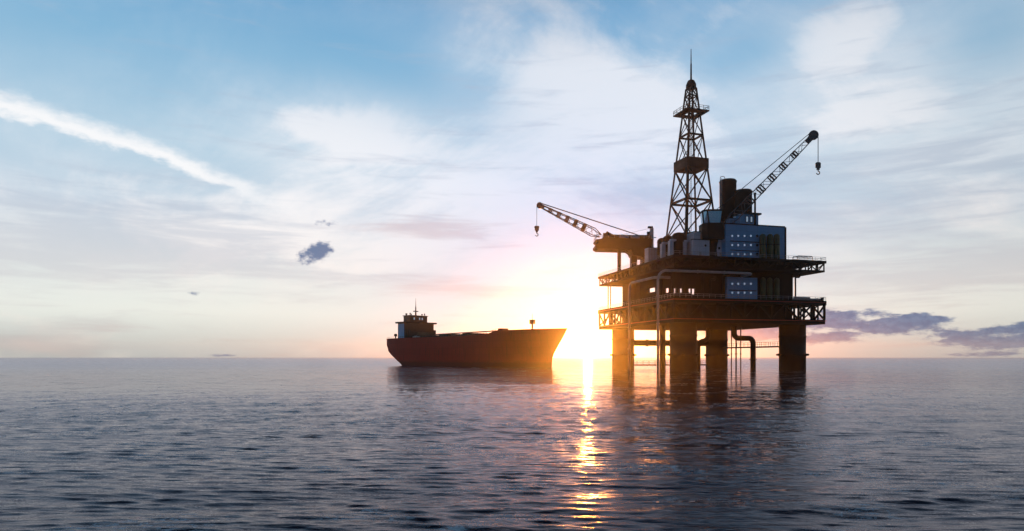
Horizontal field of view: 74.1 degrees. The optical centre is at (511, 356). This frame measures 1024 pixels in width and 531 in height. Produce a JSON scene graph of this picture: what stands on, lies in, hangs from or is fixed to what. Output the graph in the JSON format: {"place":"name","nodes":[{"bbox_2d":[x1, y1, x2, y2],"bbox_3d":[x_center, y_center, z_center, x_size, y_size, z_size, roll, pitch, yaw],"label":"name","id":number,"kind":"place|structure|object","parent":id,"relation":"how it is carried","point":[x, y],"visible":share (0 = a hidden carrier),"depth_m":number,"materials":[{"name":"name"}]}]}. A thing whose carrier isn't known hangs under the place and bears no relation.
{"place":"outdoors","nodes":[
{"label":"outdoors","id":0,"kind":"place"},
{"bbox_2d":[0,357,1023,530],"bbox_3d":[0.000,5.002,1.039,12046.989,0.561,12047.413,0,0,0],"label":"sea","id":1,"kind":"structure","parent":0,"point":[394,444],"depth_m":38.56,"materials":[{"name":"liquid"}]},
{"bbox_2d":[387,304,567,367],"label":"tanker ship","id":2,"kind":"object","parent":1,"relation":"on","point":[418,341],"visible":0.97,"depth_m":341.03,"materials":[{"name":"red paint"}]},
{"bbox_2d":[598,250,826,371],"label":"oil platform","id":3,"kind":"structure","parent":1,"relation":"in","point":[685,315],"depth_m":240.96,"materials":[{"name":"metal"}]},
{"bbox_2d":[593,235,652,270],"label":"crane platform","id":4,"kind":"structure","parent":3,"relation":"on","point":[633,249],"depth_m":272.91,"materials":[{"name":"paint"}]},
{"bbox_2d":[534,202,650,238],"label":"lattice crane","id":5,"kind":"object","parent":4,"relation":"on","point":[539,205],"visible":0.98,"depth_m":276.07,"materials":[{"name":"paint"}]},
{"bbox_2d":[622,226,655,246],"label":"vent mast","id":6,"kind":"object","parent":4,"relation":"on","point":[651,232],"visible":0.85,"depth_m":277.31,"materials":[{"name":"metal"}]},
{"bbox_2d":[628,276,670,369],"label":"riser pipe","id":7,"kind":"object","parent":3,"relation":"attached to","point":[629,314],"visible":0.91,"depth_m":254.40,"materials":[{"name":"metal"}]},
{"bbox_2d":[644,247,656,262],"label":"equipment locker","id":8,"kind":"object","parent":3,"relation":"on","point":[650,252],"visible":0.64,"depth_m":252.70,"materials":[{"name":"metal"}]},
{"bbox_2d":[657,238,662,258],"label":"process tank","id":9,"kind":"object","parent":3,"relation":"on","point":[659,241],"visible":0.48,"depth_m":251.61,"materials":[{"name":"grey metal"}]},
{"bbox_2d":[659,325,665,369],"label":"conductor pipe","id":10,"kind":"object","parent":3,"relation":"attached to","point":[662,354],"visible":0.74,"depth_m":249.37,"materials":[{"name":"metal"}]},
{"bbox_2d":[660,242,667,257],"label":"duct housing","id":11,"kind":"object","parent":3,"relation":"on","point":[662,248],"visible":0.75,"depth_m":241.82,"materials":[{"name":"grey metal"}]},
{"bbox_2d":[662,235,671,255],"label":"process tank","id":12,"kind":"object","parent":3,"relation":"on","point":[666,238],"visible":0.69,"depth_m":244.79,"materials":[{"name":"brown metal"}]},
{"bbox_2d":[668,239,675,255],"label":"duct housing","id":13,"kind":"object","parent":3,"relation":"on","point":[671,245],"visible":0.82,"depth_m":234.87,"materials":[{"name":"grey metal"}]},
{"bbox_2d":[672,232,685,254],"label":"process tank","id":14,"kind":"object","parent":3,"relation":"on","point":[679,237],"visible":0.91,"depth_m":236.60,"materials":[{"name":"brown metal"}]},
{"bbox_2d":[683,240,689,254],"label":"duct housing","id":15,"kind":"object","parent":3,"relation":"on","point":[685,247],"visible":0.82,"depth_m":236.23,"materials":[{"name":"grey metal"}]},
{"bbox_2d":[666,56,713,239],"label":"drilling derrick","id":16,"kind":"object","parent":3,"relation":"on","point":[688,164],"visible":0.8,"depth_m":258.36,"materials":[{"name":"paint"}]},
{"bbox_2d":[687,231,700,254],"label":"service cabin","id":17,"kind":"object","parent":3,"relation":"on","point":[694,235],"visible":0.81,"depth_m":236.62,"materials":[{"name":"metal"}]},
{"bbox_2d":[691,239,708,255],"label":"service cabin","id":18,"kind":"object","parent":3,"relation":"on","point":[700,245],"visible":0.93,"depth_m":233.23,"materials":[{"name":"metal"}]},
{"bbox_2d":[656,269,751,371],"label":"riser pipe","id":19,"kind":"object","parent":3,"relation":"attached to","point":[701,271],"visible":0.94,"depth_m":222.32,"materials":[{"name":"metal"}]},
{"bbox_2d":[697,327,710,369],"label":"drain pipe","id":20,"kind":"object","parent":3,"relation":"attached to","point":[706,338],"visible":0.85,"depth_m":264.95,"materials":[{"name":"metal"}]},
{"bbox_2d":[717,240,721,255],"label":"service cabin","id":21,"kind":"object","parent":3,"relation":"on","point":[719,246],"visible":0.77,"depth_m":235.08,"materials":[{"name":"metal"}]},
{"bbox_2d":[719,176,736,222],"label":"storage tank","id":22,"kind":"object","parent":3,"relation":"on","point":[727,187],"visible":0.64,"depth_m":251.46,"materials":[{"name":"brown metal"}]},
{"bbox_2d":[731,326,731,369],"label":"slim pipe","id":23,"kind":"object","parent":3,"relation":"attached to","point":[731,347],"visible":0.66,"depth_m":255.38,"materials":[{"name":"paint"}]},
{"bbox_2d":[735,326,736,369],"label":"slim pipe","id":24,"kind":"object","parent":3,"relation":"attached to","point":[735,347],"visible":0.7,"depth_m":258.17,"materials":[{"name":"metal"}]},
{"bbox_2d":[740,327,740,369],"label":"slim pipe","id":25,"kind":"object","parent":3,"relation":"attached to","point":[740,348],"visible":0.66,"depth_m":261.00,"materials":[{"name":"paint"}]},
{"bbox_2d":[725,276,757,298],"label":"control room","id":26,"kind":"object","parent":3,"relation":"on","point":[744,287],"visible":0.99,"depth_m":238.92,"materials":[{"name":"paint"}]},
{"bbox_2d":[732,327,756,369],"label":"swan neck pipe","id":27,"kind":"object","parent":3,"relation":"attached to","point":[752,359],"visible":0.77,"depth_m":266.12,"materials":[{"name":"metal"}]},
{"bbox_2d":[722,223,785,258],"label":"accommodation block","id":28,"kind":"structure","parent":3,"relation":"on","point":[742,238],"depth_m":235.21,"materials":[{"name":"paint"}]},
{"bbox_2d":[726,218,735,222],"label":"ventilation box","id":29,"kind":"object","parent":28,"relation":"on","point":[731,220],"visible":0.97,"depth_m":235.34,"materials":[{"name":"paint"}]},
{"bbox_2d":[733,215,740,223],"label":"ventilation box","id":30,"kind":"object","parent":28,"relation":"on","point":[737,217],"visible":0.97,"depth_m":235.99,"materials":[{"name":"paint"}]},
{"bbox_2d":[754,192,755,223],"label":"exhaust post","id":31,"kind":"object","parent":28,"relation":"on","point":[755,208],"visible":0.79,"depth_m":239.32,"materials":[{"name":"metal"}]},
{"bbox_2d":[699,130,820,255],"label":"pedestal crane","id":32,"kind":"object","parent":3,"relation":"on","point":[711,227],"visible":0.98,"depth_m":233.25,"materials":[{"name":"brown paint"}]},
{"bbox_2d":[700,211,722,223],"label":"cab window","id":33,"kind":"structure","parent":32,"relation":"in","point":[707,216],"depth_m":232.57,"materials":[{"name":"blue glass"}]},
{"bbox_2d":[759,234,765,257],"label":"storage tank","id":34,"kind":"object","parent":3,"relation":"on","point":[762,243],"visible":0.94,"depth_m":234.56,"materials":[{"name":"metal"}]},
{"bbox_2d":[760,277,765,298],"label":"gas bottle","id":35,"kind":"object","parent":3,"relation":"on","point":[762,285],"visible":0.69,"depth_m":240.70,"materials":[{"name":"green paint"}]},
{"bbox_2d":[767,277,771,298],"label":"gas bottle","id":36,"kind":"object","parent":3,"relation":"on","point":[769,286],"visible":0.69,"depth_m":241.25,"materials":[{"name":"green paint"}]},
{"bbox_2d":[767,234,772,258],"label":"gas bottle","id":37,"kind":"object","parent":3,"relation":"on","point":[769,244],"visible":0.96,"depth_m":235.20,"materials":[{"name":"green paint"}]},
{"bbox_2d":[773,234,779,258],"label":"storage tank","id":38,"kind":"object","parent":3,"relation":"on","point":[776,244],"visible":0.96,"depth_m":236.02,"materials":[{"name":"metal"}]},
{"bbox_2d":[774,278,778,299],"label":"gas bottle","id":39,"kind":"object","parent":3,"relation":"on","point":[776,287],"visible":0.69,"depth_m":242.00,"materials":[{"name":"green paint"}]},
{"bbox_2d":[792,255,812,259],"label":"pipe rack","id":40,"kind":"object","parent":3,"relation":"on","point":[801,258],"visible":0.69,"depth_m":242.40,"materials":[{"name":"metal"}]},
{"bbox_2d":[792,297,823,300],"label":"pipe stack","id":41,"kind":"object","parent":3,"relation":"on","point":[800,298],"visible":0.61,"depth_m":241.84,"materials":[{"name":"paint"}]},
{"bbox_2d":[0,0,1023,357],"label":"sky","id":42,"kind":"structure","parent":0,"point":[179,178],"materials":[{"name":"blue"}]},
{"bbox_2d":[733,212,761,224],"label":"rooftop house","id":43,"kind":"structure","parent":0,"point":[746,217],"depth_m":240.34,"materials":[{"name":"paint"}]},
{"bbox_2d":[734,188,752,213],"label":"storage tank","id":44,"kind":"object","parent":43,"relation":"on","point":[741,195],"visible":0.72,"depth_m":248.55,"materials":[{"name":"grey metal"}]}
]}

